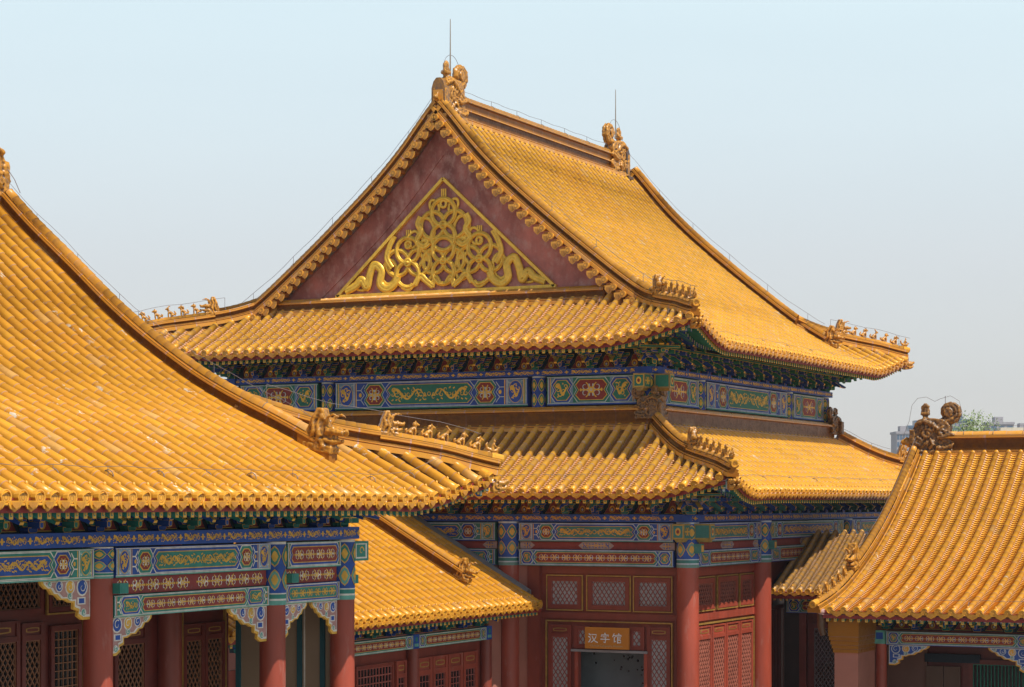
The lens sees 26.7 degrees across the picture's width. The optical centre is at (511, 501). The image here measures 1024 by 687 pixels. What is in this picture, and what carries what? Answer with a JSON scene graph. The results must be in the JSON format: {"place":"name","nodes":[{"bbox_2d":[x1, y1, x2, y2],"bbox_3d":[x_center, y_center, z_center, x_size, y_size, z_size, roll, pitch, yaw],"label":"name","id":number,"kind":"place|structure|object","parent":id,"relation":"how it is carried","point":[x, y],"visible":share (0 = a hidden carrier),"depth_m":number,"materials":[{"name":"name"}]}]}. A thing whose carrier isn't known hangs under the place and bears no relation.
{"place":"outdoors","nodes":[
{"label":"outdoors","id":0,"kind":"place"},
{"bbox_2d":[0,148,508,686],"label":"side hall","id":1,"kind":"structure","parent":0,"point":[166,506],"depth_m":36.60,"materials":[{"name":"tile"}]},
{"bbox_2d":[0,621,19,686],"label":"lattice door","id":2,"kind":"structure","parent":1,"relation":"in","point":[9,630],"depth_m":35.04,"materials":[{"name":"paint"}]},
{"bbox_2d":[0,582,43,615],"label":"transom window","id":3,"kind":"structure","parent":1,"relation":"in","point":[26,597],"depth_m":35.29,"materials":[{"name":"paint"}]},
{"bbox_2d":[20,622,44,686],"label":"lattice door","id":4,"kind":"structure","parent":1,"relation":"in","point":[32,635],"depth_m":35.55,"materials":[{"name":"paint"}]},
{"bbox_2d":[45,589,75,614],"bbox_3d":[-7.393,1.500,36.606,0.075,0.790,1.640,0,0,26],"label":"transom window","id":5,"kind":"structure","parent":1,"relation":"in","point":[52,604],"depth_m":36.06,"materials":[{"name":"paint"}]},
{"bbox_2d":[49,623,81,686],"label":"lattice door","id":6,"kind":"structure","parent":1,"relation":"in","point":[65,641],"depth_m":36.36,"materials":[{"name":"paint"}]},
{"bbox_2d":[113,625,147,686],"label":"lattice door","id":7,"kind":"structure","parent":1,"relation":"in","point":[130,666],"depth_m":38.03,"materials":[{"name":"paint"}]},
{"bbox_2d":[184,623,204,686],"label":"lattice door","id":8,"kind":"structure","parent":1,"relation":"in","point":[194,633],"depth_m":39.71,"materials":[{"name":"paint"}]},
{"bbox_2d":[204,621,224,686],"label":"lattice door","id":9,"kind":"structure","parent":1,"relation":"in","point":[214,631],"depth_m":40.31,"materials":[{"name":"paint"}]},
{"bbox_2d":[0,0,1023,451],"label":"sky","id":10,"kind":"structure","parent":0,"point":[863,160],"materials":[{"name":"blue"}]},
{"bbox_2d":[890,426,909,453],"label":"office block","id":11,"kind":"structure","parent":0,"point":[897,437],"depth_m":900.85,"materials":[{"name":"grey concrete"}]},
{"bbox_2d":[906,420,921,455],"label":"office block","id":12,"kind":"structure","parent":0,"point":[909,427],"depth_m":960.75,"materials":[{"name":"grey concrete"}]},
{"bbox_2d":[807,396,1023,686],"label":"side hall","id":13,"kind":"structure","parent":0,"point":[930,593],"depth_m":55.99,"materials":[{"name":"tile"}]},
{"bbox_2d":[926,666,943,686],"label":"door leaf","id":14,"kind":"structure","parent":13,"relation":"in","point":[934,674],"depth_m":56.26,"materials":[{"name":"brown wood"}]},
{"bbox_2d":[944,666,960,686],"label":"door leaf","id":15,"kind":"structure","parent":13,"relation":"in","point":[952,674],"depth_m":56.05,"materials":[{"name":"brown wood"}]},
{"bbox_2d":[968,660,1023,686],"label":"lattice window","id":16,"kind":"structure","parent":13,"relation":"in","point":[989,673],"depth_m":55.65,"materials":[{"name":"paint"}]},
{"bbox_2d":[953,415,972,431],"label":"office block","id":17,"kind":"structure","parent":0,"point":[958,424],"depth_m":979.96,"materials":[{"name":"grey concrete"}]},
{"bbox_2d":[982,417,1014,430],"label":"office block","id":18,"kind":"structure","parent":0,"point":[1004,424],"depth_m":940.02,"materials":[{"name":"grey concrete"}]},
{"bbox_2d":[997,427,1023,434],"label":"residential block","id":19,"kind":"structure","parent":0,"point":[1010,428],"depth_m":864.22,"materials":[{"name":"white concrete"}]},
{"label":"ground","id":20,"kind":"structure","parent":0,"visible":0},
{"bbox_2d":[228,514,542,686],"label":"gallery","id":21,"kind":"object","parent":20,"relation":"on","point":[416,574],"visible":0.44,"depth_m":52.60,"materials":[{"name":"tile"}]},
{"bbox_2d":[355,662,393,686],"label":"lattice window","id":22,"kind":"structure","parent":21,"relation":"in","point":[380,674],"depth_m":50.10,"materials":[{"name":"red paint"}]},
{"bbox_2d":[395,660,406,686],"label":"lattice door","id":23,"kind":"structure","parent":21,"relation":"in","point":[400,666],"depth_m":51.16,"materials":[{"name":"red paint"}]},
{"bbox_2d":[419,656,432,686],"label":"lattice door","id":24,"kind":"structure","parent":21,"relation":"in","point":[425,663],"depth_m":52.25,"materials":[{"name":"red paint"}]},
{"bbox_2d":[431,654,447,686],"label":"lattice door","id":25,"kind":"structure","parent":21,"relation":"in","point":[440,662],"depth_m":52.93,"materials":[{"name":"red paint"}]},
{"bbox_2d":[448,652,462,686],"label":"lattice door","id":26,"kind":"structure","parent":21,"relation":"in","point":[455,660],"depth_m":53.64,"materials":[{"name":"red paint"}]},
{"bbox_2d":[463,650,477,686],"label":"lattice door","id":27,"kind":"structure","parent":21,"relation":"in","point":[470,658],"depth_m":54.37,"materials":[{"name":"red paint"}]},
{"bbox_2d":[136,19,914,686],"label":"palace hall","id":28,"kind":"structure","parent":20,"relation":"on","point":[624,365],"depth_m":58.70,"materials":[{"name":"tile"}]},
{"bbox_2d":[548,624,571,686],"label":"door leaf","id":29,"kind":"structure","parent":28,"relation":"in","point":[559,635],"depth_m":55.69,"materials":[{"name":"red paint"}]},
{"bbox_2d":[546,574,582,610],"bbox_3d":[1.363,2.355,55.639,1.040,0.920,0.075,0,0,26],"label":"transom window","id":30,"kind":"structure","parent":28,"relation":"in","point":[563,592],"depth_m":55.63,"materials":[{"name":"red paint"}]},
{"bbox_2d":[574,625,590,648],"bbox_3d":[1.820,3.485,55.413,0.450,0.590,0.075,0,0,26],"label":"transom window","id":31,"kind":"structure","parent":28,"relation":"in","point":[579,630],"depth_m":55.44,"materials":[{"name":"red paint"}]},
{"bbox_2d":[585,627,629,649],"bbox_3d":[2.426,3.490,54.958,1.220,0.550,0.082,0,0,26],"label":"signboard","id":32,"kind":"object","parent":28,"relation":"attached to","point":[606,638],"visible":1,"depth_m":54.92},
{"bbox_2d":[586,575,630,611],"bbox_3d":[2.474,2.355,55.089,1.240,0.920,0.075,0,0,26],"label":"transom window","id":33,"kind":"structure","parent":28,"relation":"in","point":[608,593],"depth_m":55.09,"materials":[{"name":"red paint"}]},
{"bbox_2d":[581,652,643,686],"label":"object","id":34,"kind":"object","parent":28,"relation":"in","point":[601,669],"visible":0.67,"depth_m":55.96,"materials":[{"name":"glass"}]},
{"bbox_2d":[628,627,644,649],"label":"transom window","id":35,"kind":"structure","parent":28,"relation":"in","point":[637,634],"depth_m":54.72,"materials":[{"name":"red paint"}]},
{"bbox_2d":[633,576,672,612],"bbox_3d":[3.568,2.355,54.548,1.080,0.920,0.075,0,0,26],"label":"transom window","id":36,"kind":"structure","parent":28,"relation":"in","point":[650,595],"depth_m":54.53,"materials":[{"name":"red paint"}]},
{"bbox_2d":[647,627,670,686],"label":"door leaf","id":37,"kind":"structure","parent":28,"relation":"in","point":[658,638],"depth_m":54.46,"materials":[{"name":"red paint"}]},
{"bbox_2d":[699,625,711,686],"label":"lattice door","id":38,"kind":"structure","parent":28,"relation":"in","point":[705,632],"depth_m":55.42,"materials":[{"name":"red paint"}]},
{"bbox_2d":[699,576,714,611],"bbox_3d":[4.934,2.380,55.352,0.075,0.890,1.480,0,0,26],"label":"transom window","id":39,"kind":"structure","parent":28,"relation":"in","point":[706,584],"depth_m":55.50,"materials":[{"name":"red paint"}]},
{"bbox_2d":[712,623,725,686],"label":"lattice door","id":40,"kind":"structure","parent":28,"relation":"in","point":[718,630],"depth_m":56.30,"materials":[{"name":"red paint"}]},
{"bbox_2d":[716,574,737,609],"bbox_3d":[5.677,2.380,56.854,0.075,0.890,1.530,0,0,26],"label":"transom window","id":41,"kind":"structure","parent":28,"relation":"in","point":[727,586],"depth_m":56.81,"materials":[{"name":"red paint"}]},
{"bbox_2d":[726,621,739,686],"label":"lattice door","id":42,"kind":"structure","parent":28,"relation":"in","point":[732,628],"depth_m":57.23,"materials":[{"name":"red paint"}]},
{"bbox_2d":[739,572,753,606],"bbox_3d":[6.321,2.380,58.153,0.075,0.890,1.070,0,0,26],"label":"transom window","id":43,"kind":"structure","parent":28,"relation":"in","point":[746,582],"depth_m":58.13,"materials":[{"name":"red paint"}]},
{"bbox_2d":[740,619,752,686],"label":"lattice door","id":44,"kind":"structure","parent":28,"relation":"in","point":[746,626],"depth_m":58.15,"materials":[{"name":"red paint"}]},
{"bbox_2d":[771,604,783,686],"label":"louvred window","id":45,"kind":"structure","parent":28,"relation":"in","point":[777,611],"depth_m":60.45,"materials":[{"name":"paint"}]},
{"bbox_2d":[771,529,879,686],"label":"gallery","id":46,"kind":"object","parent":20,"relation":"on","point":[809,657],"visible":0.4,"depth_m":60.28,"materials":[{"name":"tile"}]},
{"bbox_2d":[810,624,834,686],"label":"lattice window","id":47,"kind":"structure","parent":46,"relation":"in","point":[822,656],"depth_m":60.11,"materials":[{"name":"paint"}]},
{"bbox_2d":[952,410,1001,431],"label":"tree","id":48,"kind":"object","parent":20,"relation":"on","point":[972,428],"visible":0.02,"depth_m":92.21,"materials":[{"name":"green plant"}]}
]}

